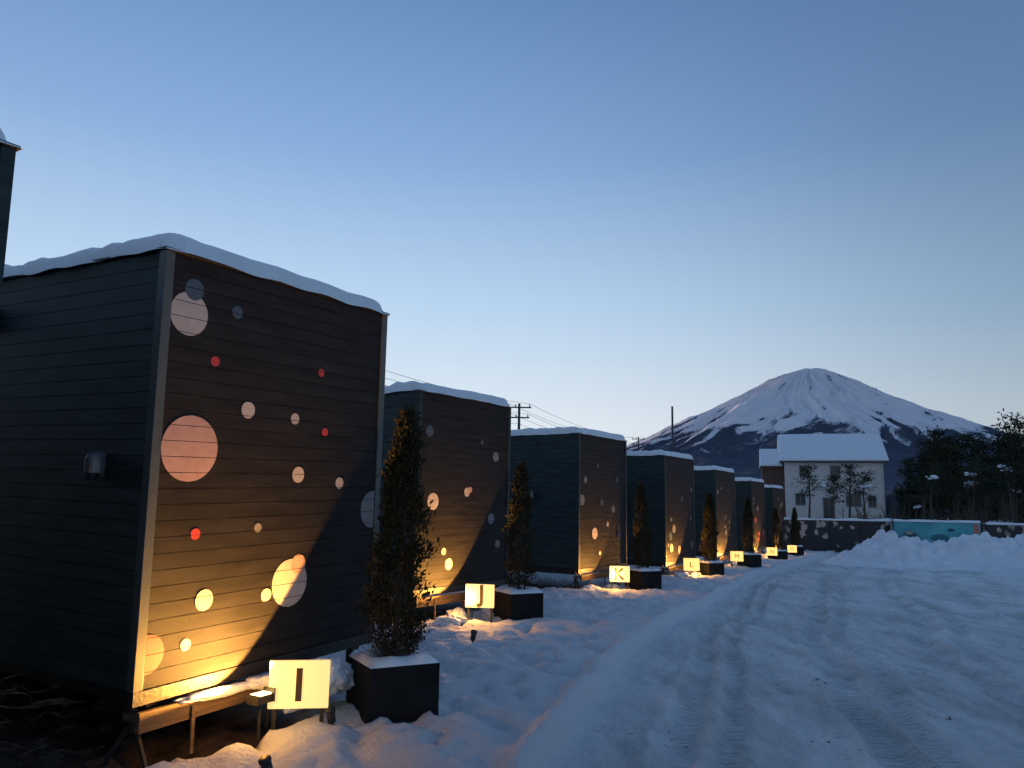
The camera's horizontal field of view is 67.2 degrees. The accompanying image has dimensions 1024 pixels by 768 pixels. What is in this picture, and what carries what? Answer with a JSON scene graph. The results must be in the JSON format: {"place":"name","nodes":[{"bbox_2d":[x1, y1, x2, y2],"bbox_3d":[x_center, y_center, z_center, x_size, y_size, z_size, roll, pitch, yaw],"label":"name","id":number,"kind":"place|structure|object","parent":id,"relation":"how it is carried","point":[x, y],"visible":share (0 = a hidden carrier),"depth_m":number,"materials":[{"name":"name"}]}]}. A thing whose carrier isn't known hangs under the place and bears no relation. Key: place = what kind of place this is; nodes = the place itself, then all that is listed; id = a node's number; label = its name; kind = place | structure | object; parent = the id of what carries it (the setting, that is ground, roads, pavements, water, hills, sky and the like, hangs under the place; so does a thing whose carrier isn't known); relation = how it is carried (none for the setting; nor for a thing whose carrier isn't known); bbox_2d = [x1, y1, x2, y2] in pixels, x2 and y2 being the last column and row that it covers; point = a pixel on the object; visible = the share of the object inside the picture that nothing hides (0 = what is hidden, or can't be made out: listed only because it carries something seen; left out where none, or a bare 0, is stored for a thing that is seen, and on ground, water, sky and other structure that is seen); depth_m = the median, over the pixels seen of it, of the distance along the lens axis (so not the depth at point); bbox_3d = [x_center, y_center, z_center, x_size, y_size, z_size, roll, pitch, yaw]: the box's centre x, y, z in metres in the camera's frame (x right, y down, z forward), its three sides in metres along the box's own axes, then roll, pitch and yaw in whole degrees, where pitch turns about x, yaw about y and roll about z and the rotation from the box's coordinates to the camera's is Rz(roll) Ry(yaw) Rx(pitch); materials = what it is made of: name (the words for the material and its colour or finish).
{"place":"outdoors","nodes":[
{"label":"outdoors","id":0,"kind":"place"},
{"bbox_2d":[0,518,1023,767],"bbox_3d":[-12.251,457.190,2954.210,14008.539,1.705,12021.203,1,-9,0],"label":"snowy ground","id":1,"kind":"structure","parent":0,"point":[808,660],"depth_m":7.08,"materials":[{"name":"white snow"}]},
{"bbox_2d":[0,128,22,304],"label":"trailer cabin","id":2,"kind":"object","parent":1,"relation":"on","point":[8,150],"visible":1,"depth_m":3.97,"materials":[{"name":"grey"}]},
{"bbox_2d":[0,233,389,767],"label":"trailer cabin","id":3,"kind":"object","parent":1,"relation":"on","point":[191,434],"visible":0.98,"depth_m":5.78,"materials":[{"name":"grey wood"}]},
{"bbox_2d":[123,680,268,754],"bbox_3d":[-2.182,2.394,5.583,0.260,0.360,1.320,-4,-9,29],"label":"timber skirt","id":4,"kind":"object","parent":3,"relation":"attached to","point":[158,717],"visible":0.68,"depth_m":5.26,"materials":[{"name":"brown wood"}]},
{"bbox_2d":[174,681,249,703],"bbox_3d":[-2.126,2.203,5.488,0.155,0.080,0.648,-4,-10,30],"label":"snow clump","id":5,"kind":"object","parent":4,"relation":"on","point":[217,692],"visible":1,"depth_m":5.45,"materials":[{"name":"white snow"}]},
{"bbox_2d":[243,673,268,689],"bbox_3d":[-1.904,2.260,5.836,0.157,0.115,0.401,-4,-10,30],"label":"snow clump","id":6,"kind":"object","parent":4,"relation":"on","point":[260,682],"visible":0.78,"depth_m":5.78,"materials":[{"name":"white snow"}]},
{"bbox_2d":[246,686,275,746],"bbox_3d":[-1.800,2.397,5.496,0.110,0.416,0.164,-4,-10,29],"label":"floodlight","id":7,"kind":"object","parent":1,"relation":"on","point":[264,696],"visible":0.91,"depth_m":5.49,"materials":[{"name":"metal"}]},
{"bbox_2d":[258,755,272,767],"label":"ground spotlight","id":8,"kind":"object","parent":1,"relation":"on","point":[264,761],"visible":1,"depth_m":4.63,"materials":[{"name":"metal"}]},
{"bbox_2d":[282,708,304,713],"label":"snow clump","id":9,"kind":"object","parent":1,"relation":"on","point":[286,711],"visible":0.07,"depth_m":5.73,"materials":[{"name":"white snow"}]},
{"bbox_2d":[267,660,330,729],"bbox_3d":[-1.562,2.282,5.645,0.430,0.499,0.068,2,-9,-8],"label":"letter sign","id":10,"kind":"object","parent":1,"relation":"on","point":[297,684],"visible":0.93,"depth_m":5.63,"materials":[{"name":"glowing translucent acrylic"},{"name":"dark steel"}]},
{"bbox_2d":[325,705,335,724],"bbox_3d":[-1.326,2.485,5.673,0.076,0.220,0.076,-10,15,-24],"label":"ground spotlight","id":11,"kind":"object","parent":1,"relation":"on","point":[330,710],"visible":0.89,"depth_m":5.64,"materials":[{"name":"metal"}]},
{"bbox_2d":[316,656,347,696],"bbox_3d":[-1.445,2.306,6.056,0.334,0.322,0.274,7,-11,-36],"label":"snow clump","id":12,"kind":"object","parent":1,"relation":"on","point":[338,676],"visible":0.43,"depth_m":6.02,"materials":[{"name":"white snow"}]},
{"bbox_2d":[336,660,353,694],"bbox_3d":[-1.389,2.381,6.244,0.279,0.263,0.446,-4,-10,30],"label":"snow clump","id":13,"kind":"object","parent":1,"relation":"on","point":[349,671],"visible":0.36,"depth_m":6.20,"materials":[{"name":"white snow"}]},
{"bbox_2d":[346,646,439,723],"bbox_3d":[-0.972,2.401,6.255,0.580,0.501,0.580,6,-10,-28],"label":"planter box","id":14,"kind":"object","parent":1,"relation":"on","point":[393,689],"visible":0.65,"depth_m":6.02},
{"bbox_2d":[350,401,439,656],"bbox_3d":[-0.927,1.249,6.420,0.650,2.252,0.636,-4,-10,28],"label":"cypress tree","id":15,"kind":"object","parent":14,"relation":"in","point":[403,465],"visible":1,"depth_m":6.34,"materials":[{"name":"green plant"}]},
{"bbox_2d":[351,622,441,656],"bbox_3d":[-0.933,2.061,6.227,0.617,0.312,0.632,-3,-10,27],"label":"dry shrub","id":16,"kind":"object","parent":14,"relation":"in","point":[383,652],"visible":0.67,"depth_m":6.17,"materials":[{"name":"brown plant"}]},
{"bbox_2d":[408,592,465,619],"bbox_3d":[-1.117,3.433,11.893,0.260,0.360,1.320,-5,-11,35],"label":"timber skirt","id":17,"kind":"object","parent":1,"relation":"on","point":[445,599],"visible":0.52,"depth_m":11.78,"materials":[{"name":"brown wood"}]},
{"bbox_2d":[378,381,512,618],"bbox_3d":[-3.312,2.143,14.301,6.352,3.725,2.603,-5,-11,35],"label":"trailer cabin","id":18,"kind":"object","parent":1,"relation":"on","point":[464,478],"visible":0.38,"depth_m":12.47,"materials":[{"name":"grey"}]},
{"bbox_2d":[432,614,468,625],"bbox_3d":[-0.882,3.402,11.063,0.530,0.204,0.295,1,-9,0],"label":"snow clump","id":19,"kind":"object","parent":1,"relation":"on","point":[455,619],"visible":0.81,"depth_m":10.98,"materials":[{"name":"white snow"}]},
{"bbox_2d":[445,607,466,616],"bbox_3d":[-0.859,3.519,11.781,0.343,0.204,0.476,-5,-10,32],"label":"snow clump","id":20,"kind":"object","parent":1,"relation":"on","point":[458,611],"visible":0.54,"depth_m":11.72,"materials":[{"name":"white snow"}]},
{"bbox_2d":[470,630,476,641],"bbox_3d":[-0.469,3.060,9.230,0.076,0.220,0.076,16,14,29],"label":"ground spotlight","id":21,"kind":"object","parent":1,"relation":"on","point":[473,635],"visible":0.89,"depth_m":9.19,"materials":[{"name":"metal"}]},
{"bbox_2d":[465,584,494,621],"bbox_3d":[-0.475,3.260,11.395,0.430,0.584,0.070,0,-9,8],"label":"letter sign","id":22,"kind":"object","parent":1,"relation":"on","point":[479,596],"visible":0.99,"depth_m":11.39,"materials":[{"name":"beige"}]},
{"bbox_2d":[480,608,493,617],"bbox_3d":[-0.341,3.637,12.179,0.320,0.234,0.455,5,-10,-24],"label":"snow clump","id":23,"kind":"object","parent":1,"relation":"on","point":[485,613],"visible":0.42,"depth_m":12.09,"materials":[{"name":"white snow"}]},
{"bbox_2d":[493,585,542,619],"bbox_3d":[0.091,3.397,11.973,0.580,0.493,0.580,6,-10,-28],"label":"planter box","id":24,"kind":"object","parent":1,"relation":"on","point":[511,603],"visible":0.81,"depth_m":11.75,"materials":[{"name":"black wood"}]},
{"bbox_2d":[502,460,538,590],"bbox_3d":[0.117,2.271,12.155,0.593,2.194,0.587,3,-9,-11],"label":"cypress tree","id":25,"kind":"object","parent":24,"relation":"in","point":[521,482],"visible":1,"depth_m":12.12,"materials":[{"name":"green plant"}]},
{"bbox_2d":[511,403,530,428],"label":"utility pole","id":26,"kind":"object","parent":1,"relation":"on","point":[519,407],"visible":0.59,"depth_m":60.27,"materials":[{"name":"concrete"}]},
{"bbox_2d":[509,426,627,588],"bbox_3d":[-0.438,3.142,19.736,6.348,3.725,2.604,-5,-11,34],"label":"trailer cabin","id":27,"kind":"object","parent":1,"relation":"on","point":[577,486],"visible":0.44,"depth_m":17.63,"materials":[{"name":"grey"}]},
{"bbox_2d":[573,571,608,584],"bbox_3d":[1.792,4.438,17.368,0.260,0.360,1.320,-5,-11,34],"label":"timber skirt","id":28,"kind":"object","parent":1,"relation":"on","point":[591,576],"visible":0.85,"depth_m":17.23,"materials":[{"name":"brown wood"}]},
{"bbox_2d":[581,584,600,589],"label":"snow clump","id":29,"kind":"object","parent":1,"relation":"on","point":[591,586],"visible":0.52,"depth_m":16.69,"materials":[{"name":"white snow"}]},
{"bbox_2d":[603,584,618,588],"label":"snow clump","id":30,"kind":"object","parent":1,"relation":"on","point":[607,586],"visible":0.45,"depth_m":17.10,"materials":[{"name":"white snow"}]},
{"bbox_2d":[610,566,629,588],"bbox_3d":[2.357,4.271,16.863,0.430,0.559,0.070,0,-9,8],"label":"letter sign","id":31,"kind":"object","parent":1,"relation":"on","point":[619,573],"visible":0.94,"depth_m":16.85,"materials":[{"name":"beige plastic"}]},
{"bbox_2d":[632,437,644,450],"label":"utility pole","id":32,"kind":"object","parent":1,"relation":"on","point":[638,444],"visible":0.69,"depth_m":109.97,"materials":[{"name":"concrete"}]},
{"bbox_2d":[385,370,639,449],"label":"power lines","id":33,"kind":"object","parent":32,"relation":"attached to","point":[522,413],"visible":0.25,"depth_m":63.77,"materials":[{"name":"metal"}]},
{"bbox_2d":[625,566,661,589],"bbox_3d":[2.945,4.346,17.298,0.580,0.496,0.580,6,-10,-28],"label":"planter box","id":34,"kind":"object","parent":1,"relation":"on","point":[641,578],"visible":0.79,"depth_m":17.07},
{"bbox_2d":[629,480,655,568],"bbox_3d":[2.944,3.249,17.464,0.568,2.126,0.551,-4,-10,30],"label":"cypress tree","id":35,"kind":"object","parent":34,"relation":"in","point":[639,527],"visible":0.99,"depth_m":17.42,"materials":[{"name":"green plant"}]},
{"bbox_2d":[627,449,695,574],"bbox_3d":[2.325,4.059,24.307,6.352,3.719,2.602,-5,-10,32],"label":"trailer cabin","id":36,"kind":"object","parent":1,"relation":"on","point":[666,478],"visible":0.34,"depth_m":22.21,"materials":[{"name":"grey"}]},
{"bbox_2d":[661,564,683,574],"bbox_3d":[4.613,5.363,21.997,0.260,0.360,1.320,-5,-10,32],"label":"timber skirt","id":37,"kind":"object","parent":36,"relation":"attached to","point":[674,568],"visible":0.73,"depth_m":21.72,"materials":[{"name":"brown wood"}]},
{"bbox_2d":[671,406,673,451],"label":"utility pole","id":38,"kind":"object","parent":1,"relation":"on","point":[672,429],"visible":0.34,"depth_m":60.15,"materials":[{"name":"concrete"}]},
{"bbox_2d":[674,572,691,577],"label":"snow clump","id":39,"kind":"object","parent":1,"relation":"on","point":[683,574],"visible":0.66,"depth_m":21.22,"materials":[{"name":"white snow"}]},
{"bbox_2d":[683,558,699,577],"bbox_3d":[4.963,5.107,21.294,0.430,0.570,0.070,0,-9,8],"label":"letter sign","id":40,"kind":"object","parent":1,"relation":"on","point":[691,564],"visible":0.92,"depth_m":21.29,"materials":[{"name":"beige plastic"}]},
{"bbox_2d":[695,559,723,575],"bbox_3d":[5.659,5.271,22.070,0.580,0.501,0.580,6,-10,-28],"label":"planter box","id":41,"kind":"object","parent":1,"relation":"on","point":[710,567],"visible":0.78,"depth_m":21.84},
{"bbox_2d":[699,492,720,560],"bbox_3d":[5.702,4.170,22.228,0.618,2.140,0.604,-4,-10,28],"label":"cypress tree","id":42,"kind":"object","parent":41,"relation":"in","point":[708,517],"visible":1,"depth_m":22.16,"materials":[{"name":"green plant"}]},
{"bbox_2d":[694,465,736,563],"bbox_3d":[5.364,5.147,30.404,6.353,3.731,2.606,-4,-10,32],"label":"trailer cabin","id":43,"kind":"object","parent":1,"relation":"on","point":[718,482],"visible":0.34,"depth_m":28.31,"materials":[{"name":"grey wood"}]},
{"bbox_2d":[716,555,729,562],"bbox_3d":[7.669,6.460,28.113,0.260,0.360,1.320,-4,-10,32],"label":"timber skirt","id":44,"kind":"object","parent":43,"relation":"attached to","point":[723,558],"visible":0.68,"depth_m":27.92,"materials":[{"name":"brown wood"}]},
{"bbox_2d":[730,551,742,566],"bbox_3d":[7.796,6.081,26.717,0.430,0.546,0.070,0,-9,8],"label":"letter sign","id":45,"kind":"object","parent":1,"relation":"on","point":[736,555],"visible":0.97,"depth_m":26.71,"materials":[{"name":"beige plastic"}]},
{"bbox_2d":[737,552,761,566],"bbox_3d":[8.344,6.157,27.101,0.580,0.493,0.580,6,-10,-28],"label":"planter box","id":46,"kind":"object","parent":1,"relation":"on","point":[751,560],"visible":0.84,"depth_m":26.86,"materials":[{"name":"black wood"}]},
{"bbox_2d":[740,496,757,553],"bbox_3d":[8.370,5.040,27.282,0.587,2.172,0.581,3,-9,-11],"label":"cypress tree","id":47,"kind":"object","parent":46,"relation":"in","point":[749,524],"visible":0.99,"depth_m":27.26,"materials":[{"name":"green plant"}]},
{"bbox_2d":[735,477,765,553],"bbox_3d":[8.708,6.380,37.066,6.349,3.739,2.602,-4,-10,31],"label":"trailer cabin","id":48,"kind":"object","parent":1,"relation":"on","point":[751,488],"visible":0.27,"depth_m":34.97,"materials":[{"name":"grey wood"}]},
{"bbox_2d":[767,547,776,558],"bbox_3d":[11.077,7.245,32.819,0.430,0.556,0.070,0,-9,8],"label":"letter sign","id":49,"kind":"object","parent":1,"relation":"on","point":[772,551],"visible":0.96,"depth_m":32.81,"materials":[{"name":"beige plastic"}]},
{"bbox_2d":[761,465,785,516],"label":"side wing","id":50,"kind":"structure","parent":1,"relation":"on","point":[772,476],"depth_m":76.73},
{"bbox_2d":[759,466,782,470],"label":"roof deck","id":51,"kind":"structure","parent":50,"relation":"on","point":[770,467],"depth_m":76.67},
{"bbox_2d":[759,449,781,467],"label":"roof snow","id":52,"kind":"structure","parent":51,"relation":"on","point":[768,457],"depth_m":78.10,"materials":[{"name":"white snow"}]},
{"bbox_2d":[764,484,784,549],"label":"trailer cabin","id":53,"kind":"object","parent":1,"relation":"on","point":[773,496],"visible":0.2,"depth_m":40.75,"materials":[{"name":"grey"}]},
{"bbox_2d":[768,549,787,559],"bbox_3d":[11.523,7.394,33.394,0.580,0.496,0.580,6,-10,-28],"label":"planter box","id":54,"kind":"object","parent":1,"relation":"on","point":[782,554],"visible":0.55,"depth_m":33.16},
{"bbox_2d":[770,506,783,548],"bbox_3d":[11.523,6.327,33.556,0.550,2.059,0.533,-4,-10,30],"label":"cypress tree","id":55,"kind":"object","parent":54,"relation":"in","point":[775,532],"visible":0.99,"depth_m":33.52,"materials":[{"name":"green plant"}]},
{"bbox_2d":[787,545,796,555],"bbox_3d":[13.612,8.097,37.450,0.430,0.502,0.070,0,-9,8],"label":"letter sign","id":56,"kind":"object","parent":1,"relation":"on","point":[791,548],"visible":0.97,"depth_m":37.44,"materials":[{"name":"beige plastic"}]},
{"bbox_2d":[786,545,803,554],"bbox_3d":[14.009,8.202,38.133,0.580,0.501,0.580,6,-10,-28],"label":"planter box","id":57,"kind":"object","parent":1,"relation":"on","point":[800,549],"visible":0.48,"depth_m":37.91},
{"bbox_2d":[788,506,800,544],"bbox_3d":[14.050,7.131,38.287,0.598,2.072,0.585,-4,-10,28],"label":"cypress tree","id":58,"kind":"object","parent":57,"relation":"in","point":[793,518],"visible":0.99,"depth_m":38.23,"materials":[{"name":"green plant"}]},
{"bbox_2d":[791,464,829,517],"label":"garden pine","id":59,"kind":"object","parent":1,"relation":"on","point":[808,484],"visible":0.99,"depth_m":61.42,"materials":[{"name":"green plant"}]},
{"bbox_2d":[782,462,885,518],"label":"walls","id":60,"kind":"structure","parent":1,"relation":"on","point":[822,470],"depth_m":73.32,"materials":[{"name":"paint"}]},
{"bbox_2d":[795,493,805,504],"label":"window","id":61,"kind":"structure","parent":60,"relation":"attached to","point":[801,500],"depth_m":73.84,"materials":[{"name":"grey glass"}]},
{"bbox_2d":[799,465,809,477],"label":"window","id":62,"kind":"structure","parent":60,"relation":"attached to","point":[802,476],"depth_m":74.14,"materials":[{"name":"grey glass"}]},
{"bbox_2d":[823,497,834,520],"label":"door","id":63,"kind":"structure","parent":60,"relation":"attached to","point":[827,504],"depth_m":73.04,"materials":[{"name":"grey"}]},
{"bbox_2d":[780,461,888,462],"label":"roof deck","id":64,"kind":"structure","parent":60,"relation":"on","point":[842,461],"depth_m":72.78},
{"bbox_2d":[777,433,888,460],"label":"roof snow","id":65,"kind":"structure","parent":64,"relation":"on","point":[832,447],"depth_m":75.07,"materials":[{"name":"white snow"}]},
{"bbox_2d":[830,465,840,478],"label":"window","id":66,"kind":"structure","parent":60,"relation":"attached to","point":[833,472],"depth_m":73.34,"materials":[{"name":"grey glass"}]},
{"bbox_2d":[786,463,884,512],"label":"trim","id":67,"kind":"structure","parent":60,"relation":"attached to","point":[853,485],"depth_m":72.13,"materials":[{"name":"paint"}]},
{"bbox_2d":[846,493,861,506],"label":"window","id":68,"kind":"structure","parent":60,"relation":"attached to","point":[856,501],"depth_m":72.46,"materials":[{"name":"grey glass"}]},
{"bbox_2d":[868,495,876,507],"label":"window","id":69,"kind":"structure","parent":60,"relation":"attached to","point":[872,503],"depth_m":71.99,"materials":[{"name":"grey glass"}]},
{"bbox_2d":[779,517,890,551],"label":"mural fence","id":70,"kind":"object","parent":1,"relation":"on","point":[836,535],"visible":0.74,"depth_m":44.69,"materials":[{"name":"paint"}]},
{"bbox_2d":[820,473,852,520],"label":"garden pine","id":71,"kind":"object","parent":1,"relation":"on","point":[833,479],"visible":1,"depth_m":59.42,"materials":[{"name":"green plant"}]},
{"bbox_2d":[833,461,862,517],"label":"garden pine","id":72,"kind":"object","parent":1,"relation":"on","point":[849,485],"visible":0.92,"depth_m":61.42,"materials":[{"name":"green plant"}]},
{"bbox_2d":[848,469,876,518],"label":"garden pine","id":73,"kind":"object","parent":1,"relation":"on","point":[865,485],"visible":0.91,"depth_m":62.48,"materials":[{"name":"green plant"}]},
{"bbox_2d":[821,529,1023,571],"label":"snow pile","id":74,"kind":"object","parent":1,"relation":"on","point":[882,548],"visible":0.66,"depth_m":29.52,"materials":[{"name":"white snow"}]},
{"bbox_2d":[824,486,1023,532],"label":"bare shrubs","id":75,"kind":"object","parent":1,"relation":"on","point":[967,516],"visible":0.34,"depth_m":58.46,"materials":[{"name":"brown plant"}]},
{"bbox_2d":[905,469,947,519],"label":"garden pine","id":76,"kind":"object","parent":1,"relation":"on","point":[927,491],"visible":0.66,"depth_m":62.33,"materials":[{"name":"green plant"}]},
{"bbox_2d":[900,462,956,519],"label":"garden pine","id":77,"kind":"object","parent":1,"relation":"on","point":[933,475],"visible":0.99,"depth_m":57.34,"materials":[{"name":"green plant"}]},
{"bbox_2d":[892,519,980,542],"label":"teal banner","id":78,"kind":"object","parent":1,"relation":"on","point":[930,531],"visible":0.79,"depth_m":43.49,"materials":[{"name":"fabric"}]},
{"bbox_2d":[885,482,1020,520],"bbox_3d":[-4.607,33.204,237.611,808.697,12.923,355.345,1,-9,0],"label":"distant treeline","id":79,"kind":"object","parent":1,"relation":"on","point":[889,498],"depth_m":204.27,"materials":[{"name":"plant"}]},
{"bbox_2d":[900,531,1005,544],"bbox_3d":[23.365,7.939,36.782,16.038,1.982,6.000,0,-9,4],"label":"snow pile","id":80,"kind":"object","parent":1,"relation":"on","point":[985,533],"depth_m":36.77,"materials":[{"name":"white snow"}]},
{"bbox_2d":[890,408,1023,530],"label":"pine forest","id":81,"kind":"object","parent":1,"relation":"on","point":[942,450],"visible":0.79,"depth_m":77.15,"materials":[{"name":"green plant"}]},
{"bbox_2d":[958,465,990,520],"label":"garden pine","id":82,"kind":"object","parent":1,"relation":"on","point":[971,474],"visible":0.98,"depth_m":59.55,"materials":[{"name":"green plant"}]},
{"bbox_2d":[984,522,1023,537],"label":"mural fence","id":83,"kind":"object","parent":1,"relation":"on","point":[1001,529],"visible":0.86,"depth_m":42.79,"materials":[{"name":"paint"}]},
{"bbox_2d":[988,462,1022,522],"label":"garden pine","id":84,"kind":"object","parent":1,"relation":"on","point":[1005,467],"visible":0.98,"depth_m":58.59,"materials":[{"name":"green plant"}]},
{"bbox_2d":[0,0,1023,445],"label":"sky","id":85,"kind":"structure","parent":0,"point":[609,216],"materials":[{"name":"blue"}]},
{"bbox_2d":[627,368,1023,495],"bbox_3d":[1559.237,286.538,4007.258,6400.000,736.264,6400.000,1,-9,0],"label":"mountain","id":86,"kind":"structure","parent":0,"point":[737,434],"depth_m":3347.11,"materials":[{"name":"white snow"}]}
]}

